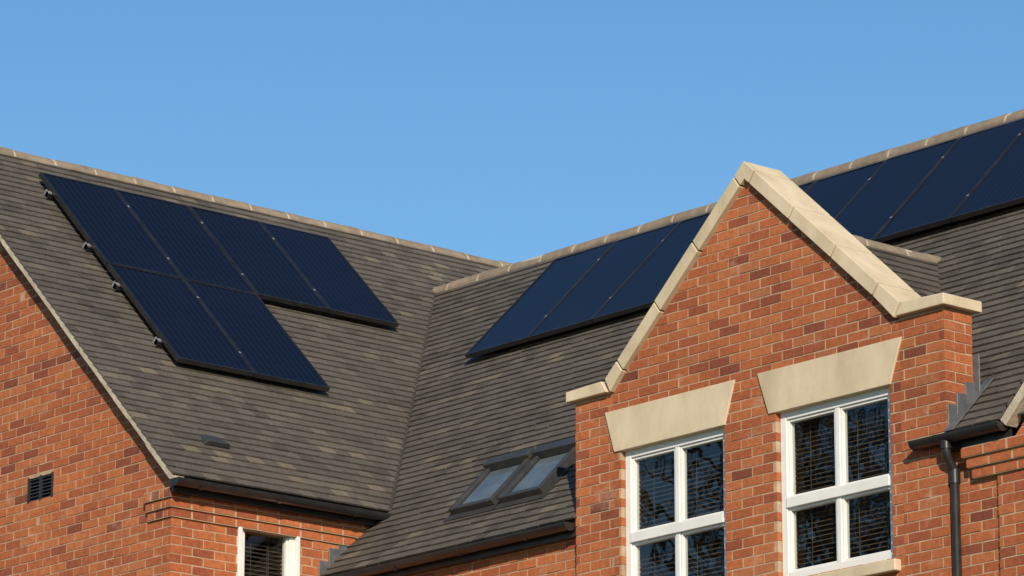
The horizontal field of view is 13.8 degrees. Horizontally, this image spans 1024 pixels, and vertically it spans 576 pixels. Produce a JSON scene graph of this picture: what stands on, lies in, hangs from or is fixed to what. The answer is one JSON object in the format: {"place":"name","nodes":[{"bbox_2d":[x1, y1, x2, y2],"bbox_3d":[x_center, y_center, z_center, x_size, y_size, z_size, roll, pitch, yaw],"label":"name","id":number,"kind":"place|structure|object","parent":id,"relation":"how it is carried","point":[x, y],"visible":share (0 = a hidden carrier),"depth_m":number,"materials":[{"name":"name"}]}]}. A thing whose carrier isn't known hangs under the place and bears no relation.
{"place":"outdoors","nodes":[
{"label":"outdoors","id":0,"kind":"place"},
{"bbox_2d":[0,243,180,575],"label":"wing gable wall","id":1,"kind":"structure","parent":0,"point":[70,460],"depth_m":35.59,"materials":[{"name":"brick"}]},
{"bbox_2d":[27,472,53,502],"bbox_3d":[-3.966,1.690,35.796,0.068,0.210,0.370,13,-19,-39],"label":"air vent","id":2,"kind":"object","parent":1,"relation":"in","point":[40,487],"visible":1,"depth_m":35.79,"materials":[{"name":"black plastic"}]},
{"bbox_2d":[0,242,169,575],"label":"wing gable wall mortar","id":3,"kind":"object","parent":1,"relation":"in","point":[38,474],"visible":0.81,"depth_m":35.65,"materials":[{"name":"beige concrete"}]},
{"bbox_2d":[0,234,183,478],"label":"wing verge mortar","id":4,"kind":"object","parent":1,"relation":"on","point":[128,416],"visible":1,"depth_m":35.35,"materials":[{"name":"beige concrete"}]},
{"bbox_2d":[0,153,498,511],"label":"wing roof slope","id":5,"kind":"structure","parent":0,"point":[341,440],"depth_m":36.61,"materials":[{"name":"grey tile"}]},
{"bbox_2d":[0,147,512,266],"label":"wing ridge tiles","id":6,"kind":"object","parent":5,"relation":"on","point":[155,185],"visible":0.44,"depth_m":40.06,"materials":[{"name":"grey tile"}]},
{"bbox_2d":[163,517,337,575],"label":"wing side wall","id":7,"kind":"structure","parent":0,"point":[218,547],"depth_m":34.46,"materials":[{"name":"brick"}]},
{"bbox_2d":[143,488,369,544],"bbox_3d":[-2.053,1.939,35.047,2.206,0.212,0.366,13,-19,-39],"label":"wing corbel","id":8,"kind":"object","parent":7,"relation":"attached to","point":[248,523],"visible":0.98,"depth_m":34.74,"materials":[{"name":"brick"}]},
{"bbox_2d":[170,476,390,520],"bbox_3d":[-1.891,1.747,34.816,2.204,0.064,0.128,13,-19,-39],"label":"wing gutter","id":9,"kind":"object","parent":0,"point":[276,498],"visible":1,"depth_m":34.74,"materials":[{"name":"black plastic"}]},
{"bbox_2d":[0,0,1023,263],"label":"sky","id":10,"kind":"structure","parent":0,"point":[510,131],"materials":[{"name":"blue"}]},
{"bbox_2d":[320,117,1023,575],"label":"roof slope","id":11,"kind":"structure","parent":0,"point":[470,417],"depth_m":35.42,"materials":[{"name":"tile"}]},
{"bbox_2d":[389,293,436,509],"bbox_3d":[-0.874,0.934,38.168,0.028,3.144,4.469,-1,-15,4],"label":"valley lead","id":12,"kind":"object","parent":11,"relation":"attached to","point":[398,468],"visible":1,"depth_m":37.31,"materials":[{"name":"grey metal"}]},
{"bbox_2d":[443,501,499,522],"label":"flashing kerb","id":13,"kind":"structure","parent":11,"relation":"on","point":[450,517],"depth_m":34.32,"materials":[{"name":"grey metal"}]},
{"bbox_2d":[448,447,534,514],"bbox_3d":[-0.144,1.593,34.556,0.532,0.556,0.560,13,-19,-39],"label":"frame","id":14,"kind":"object","parent":13,"relation":"on","point":[522,459],"visible":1,"depth_m":34.55,"materials":[{"name":"grey metal"}]},
{"bbox_2d":[462,465,518,503],"bbox_3d":[-0.159,1.618,34.536,0.377,0.376,0.450,13,-19,-39],"label":"blind","id":15,"kind":"object","parent":14,"relation":"attached to","point":[491,484],"visible":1,"depth_m":34.59,"materials":[{"name":"white fabric"}]},
{"bbox_2d":[493,457,575,509],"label":"flashing kerb","id":16,"kind":"structure","parent":11,"relation":"on","point":[530,498],"depth_m":33.86,"materials":[{"name":"grey metal"}]},
{"bbox_2d":[497,437,575,502],"bbox_3d":[0.249,1.476,34.119,0.532,0.556,0.540,13,-19,-39],"label":"frame","id":17,"kind":"object","parent":16,"relation":"on","point":[538,453],"visible":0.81,"depth_m":34.09,"materials":[{"name":"grey metal"}]},
{"bbox_2d":[512,453,566,491],"bbox_3d":[0.234,1.501,34.098,0.377,0.376,0.430,13,-19,-39],"label":"skylight glass","id":18,"kind":"object","parent":17,"relation":"attached to","point":[539,471],"visible":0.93,"depth_m":34.15,"materials":[{"name":"glass"}]},
{"bbox_2d":[648,455,662,463],"bbox_3d":[2.096,0.825,33.201,1.938,2.037,2.037,13,-19,-39],"label":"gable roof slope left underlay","id":19,"kind":"object","parent":11,"relation":"attached to","point":[651,459],"visible":0.07,"depth_m":32.91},
{"bbox_2d":[327,414,1023,575],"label":"roof slope underlay","id":20,"kind":"object","parent":11,"relation":"on","point":[802,446],"visible":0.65,"depth_m":32.15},
{"bbox_2d":[432,109,1023,292],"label":"ridge tiles","id":21,"kind":"object","parent":11,"relation":"on","point":[957,132],"visible":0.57,"depth_m":37.87,"materials":[{"name":"grey tile"}]},
{"bbox_2d":[446,113,1011,289],"bbox_3d":[5.181,-1.699,34.142,0.197,0.112,18.330,13,-19,-39],"label":"ridge tiles mortar","id":22,"kind":"object","parent":11,"relation":"on","point":[540,256],"visible":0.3,"depth_m":38.48,"materials":[{"name":"beige concrete"}]},
{"bbox_2d":[465,118,1023,358],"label":"solar panel array","id":23,"kind":"object","parent":11,"relation":"on","point":[961,178],"visible":0.73,"depth_m":35.71,"materials":[{"name":"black glass"}]},
{"bbox_2d":[613,182,905,575],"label":"gable front wall","id":24,"kind":"structure","parent":0,"point":[766,359],"depth_m":31.60,"materials":[{"name":"brick"}]},
{"bbox_2d":[864,245,1021,435],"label":"gable roof slope","id":25,"kind":"structure","parent":0,"point":[919,276],"depth_m":32.59,"materials":[{"name":"grey tile"}]},
{"bbox_2d":[853,235,940,262],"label":"gable ridge tiles","id":26,"kind":"object","parent":25,"relation":"on","point":[914,254],"visible":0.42,"depth_m":32.85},
{"bbox_2d":[935,309,973,494],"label":"gable return wall","id":27,"kind":"structure","parent":0,"point":[957,357],"depth_m":30.21,"materials":[{"name":"brick"}]},
{"bbox_2d":[943,307,971,483],"bbox_3d":[3.157,0.823,30.177,0.283,1.360,0.096,13,-19,-39],"label":"gable return wall mortar","id":28,"kind":"object","parent":27,"relation":"attached to","point":[958,311],"visible":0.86,"depth_m":30.25,"materials":[{"name":"beige concrete"}]},
{"bbox_2d":[998,422,1023,575],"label":"end gable wall","id":29,"kind":"structure","parent":0,"point":[1011,518],"depth_m":29.43,"materials":[{"name":"brick"}]},
{"bbox_2d":[961,435,1023,477],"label":"end gable corbel","id":30,"kind":"object","parent":29,"relation":"attached to","point":[994,457],"visible":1,"depth_m":29.59,"materials":[{"name":"brick"}]},
{"bbox_2d":[962,434,1023,478],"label":"end gable corbel mortar","id":31,"kind":"object","parent":30,"relation":"attached to","point":[997,462],"visible":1,"depth_m":29.59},
{"bbox_2d":[999,377,1023,423],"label":"end gable roof","id":32,"kind":"structure","parent":29,"relation":"on","point":[1011,399],"depth_m":29.47,"materials":[{"name":"grey tile"}]},
{"bbox_2d":[1000,382,1023,427],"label":"end gable verge","id":33,"kind":"structure","parent":29,"relation":"attached to","point":[1010,417],"depth_m":29.46,"materials":[{"name":"beige stone"}]},
{"label":"ground","id":34,"kind":"structure","parent":0,"visible":0},
{"bbox_2d":[0,241,387,512],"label":"wing roof slope underlay","id":35,"kind":"object","parent":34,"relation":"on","point":[265,490],"visible":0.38,"depth_m":34.91,"materials":[{"name":"black"}]},
{"bbox_2d":[200,434,229,448],"bbox_3d":[-2.468,1.265,35.056,0.264,0.114,0.142,13,-19,-39],"label":"roof vent","id":36,"kind":"object","parent":35,"relation":"on","point":[215,441],"visible":1,"depth_m":35.02,"materials":[{"name":"grey plastic"}]},
{"bbox_2d":[38,172,398,391],"bbox_3d":[-2.303,0.071,38.073,3.390,2.160,2.183,13,-19,-39],"label":"solar panel array","id":37,"kind":"object","parent":35,"relation":"on","point":[196,285],"visible":1,"depth_m":37.93,"materials":[{"name":"photovoltaic glass"},{"name":"black plastic"}]},
{"bbox_2d":[172,426,1011,575],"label":"fascia board","id":38,"kind":"object","parent":35,"relation":"attached to","point":[367,522],"visible":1,"depth_m":34.23,"materials":[{"name":"black plastic"}]},
{"bbox_2d":[330,521,575,575],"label":"gutter","id":39,"kind":"object","parent":38,"relation":"attached to","point":[462,550],"visible":1,"depth_m":33.69,"materials":[{"name":"black plastic"}]},
{"bbox_2d":[908,421,1007,450],"bbox_3d":[3.140,1.047,29.806,0.128,0.064,0.854,13,-19,-39],"label":"gutter","id":40,"kind":"object","parent":38,"relation":"attached to","point":[957,435],"visible":1,"depth_m":29.75,"materials":[{"name":"black plastic"}]},
{"bbox_2d":[940,440,951,448],"bbox_3d":[3.064,1.101,29.881,0.084,0.070,0.084,13,-19,-39],"label":"downpipe outlet","id":41,"kind":"object","parent":40,"relation":"attached to","point":[945,444],"visible":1,"depth_m":29.84,"materials":[{"name":"black plastic"}]},
{"bbox_2d":[152,517,336,575],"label":"wing side wall mortar","id":42,"kind":"object","parent":34,"relation":"on","point":[278,558],"visible":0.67,"depth_m":34.47,"materials":[{"name":"beige concrete"}]},
{"bbox_2d":[144,487,366,545],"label":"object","id":43,"kind":"object","parent":42,"relation":"on","point":[262,533],"visible":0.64,"depth_m":34.85,"materials":[{"name":"brick"}]},
{"bbox_2d":[244,539,277,575],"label":"room back","id":44,"kind":"object","parent":42,"relation":"attached to","point":[259,559],"visible":0.14,"depth_m":35.39,"materials":[{"name":"black"}]},
{"bbox_2d":[244,534,282,575],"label":"blind","id":45,"kind":"object","parent":42,"relation":"attached to","point":[250,556],"visible":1,"depth_m":35.00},
{"bbox_2d":[237,518,299,575],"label":"frame","id":46,"kind":"object","parent":42,"relation":"on","point":[291,556],"visible":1,"depth_m":35.02,"materials":[{"name":"white plastic"}]},
{"bbox_2d":[319,354,993,575],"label":"lead flashing","id":47,"kind":"object","parent":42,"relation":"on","point":[965,402],"visible":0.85,"depth_m":30.22,"materials":[{"name":"grey metal"}]},
{"bbox_2d":[407,537,576,575],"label":"brick wall","id":48,"kind":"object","parent":34,"relation":"on","point":[480,560],"depth_m":33.37,"materials":[{"name":"brick"}]},
{"bbox_2d":[575,396,614,575],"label":"gable front shoulder","id":49,"kind":"object","parent":34,"relation":"on","point":[595,489],"visible":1,"depth_m":32.75},
{"bbox_2d":[576,393,614,575],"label":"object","id":50,"kind":"object","parent":34,"relation":"on","point":[599,426],"visible":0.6,"depth_m":32.76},
{"bbox_2d":[614,184,905,575],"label":"gable front wall mortar","id":51,"kind":"object","parent":34,"relation":"on","point":[777,504],"visible":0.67,"depth_m":31.56,"materials":[{"name":"beige concrete"}]},
{"bbox_2d":[625,428,726,575],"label":"frame","id":52,"kind":"object","parent":51,"relation":"attached to","point":[681,528],"visible":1,"depth_m":32.14,"materials":[{"name":"white plastic"}]},
{"bbox_2d":[639,441,724,575],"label":"blind","id":53,"kind":"object","parent":52,"relation":"attached to","point":[696,505],"visible":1,"depth_m":32.15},
{"bbox_2d":[648,464,724,575],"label":"room back","id":54,"kind":"object","parent":51,"relation":"attached to","point":[688,537],"visible":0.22,"depth_m":32.57,"materials":[{"name":"black"}]},
{"bbox_2d":[605,337,901,451],"bbox_3d":[1.801,0.828,31.629,0.114,0.330,3.177,13,-19,-39],"label":"window lintel","id":55,"kind":"structure","parent":51,"relation":"attached to","point":[841,375],"depth_m":31.40,"materials":[{"name":"beige stone"}]},
{"bbox_2d":[605,161,920,391],"bbox_3d":[1.900,-0.194,31.949,0.400,1.516,3.148,13,-19,-39],"label":"gable coping","id":56,"kind":"object","parent":51,"relation":"attached to","point":[880,281],"visible":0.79,"depth_m":31.74,"materials":[{"name":"beige stone"}]},
{"bbox_2d":[566,293,981,403],"bbox_3d":[1.899,0.490,31.766,0.405,0.098,4.050,13,-19,-39],"label":"gable kneeler","id":57,"kind":"object","parent":51,"relation":"attached to","point":[905,309],"visible":0.65,"depth_m":30.38,"materials":[{"name":"beige stone"}]},
{"bbox_2d":[780,387,893,575],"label":"frame","id":58,"kind":"object","parent":51,"relation":"attached to","point":[842,492],"visible":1,"depth_m":30.87,"materials":[{"name":"white plastic"}]},
{"bbox_2d":[795,401,890,567],"bbox_3d":[2.469,1.460,30.875,0.039,1.290,1.110,13,-19,-39],"label":"blind","id":59,"kind":"object","parent":58,"relation":"attached to","point":[858,478],"visible":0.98,"depth_m":30.92,"materials":[{"name":"white plastic"}]},
{"bbox_2d":[803,419,890,566],"bbox_3d":[2.584,1.480,30.972,0.435,1.500,1.390,13,-19,-39],"label":"room back","id":60,"kind":"object","parent":51,"relation":"attached to","point":[850,502],"visible":0.28,"depth_m":31.31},
{"bbox_2d":[811,558,900,575],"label":"window sill","id":61,"kind":"structure","parent":51,"relation":"attached to","point":[883,567],"depth_m":30.24,"materials":[{"name":"beige stone"}]},
{"bbox_2d":[899,309,955,575],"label":"gable front shoulder","id":62,"kind":"object","parent":34,"relation":"on","point":[919,453],"visible":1,"depth_m":30.14},
{"bbox_2d":[900,307,972,575],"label":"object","id":63,"kind":"object","parent":34,"relation":"on","point":[904,379],"visible":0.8,"depth_m":30.15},
{"bbox_2d":[943,495,952,575],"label":"gable return wall","id":64,"kind":"structure","parent":34,"relation":"on","point":[950,531],"depth_m":29.82,"materials":[{"name":"brick"}]},
{"bbox_2d":[955,449,1000,575],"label":"wall","id":65,"kind":"structure","parent":34,"relation":"on","point":[976,527],"depth_m":29.69,"materials":[{"name":"brick"}]},
{"bbox_2d":[941,448,961,575],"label":"downpipe","id":66,"kind":"object","parent":65,"relation":"attached to","point":[949,460],"visible":1,"depth_m":29.77,"materials":[{"name":"black plastic"}]},
{"bbox_2d":[949,469,960,483],"bbox_3d":[3.125,1.332,29.874,0.084,0.100,0.084,13,-19,-39],"label":"downpipe socket","id":67,"kind":"object","parent":66,"relation":"attached to","point":[954,475],"visible":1,"depth_m":29.84,"materials":[{"name":"black plastic"}]},
{"bbox_2d":[998,425,1023,575],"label":"end gable wall mortar","id":68,"kind":"object","parent":34,"relation":"on","point":[1015,512],"visible":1,"depth_m":29.43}
]}

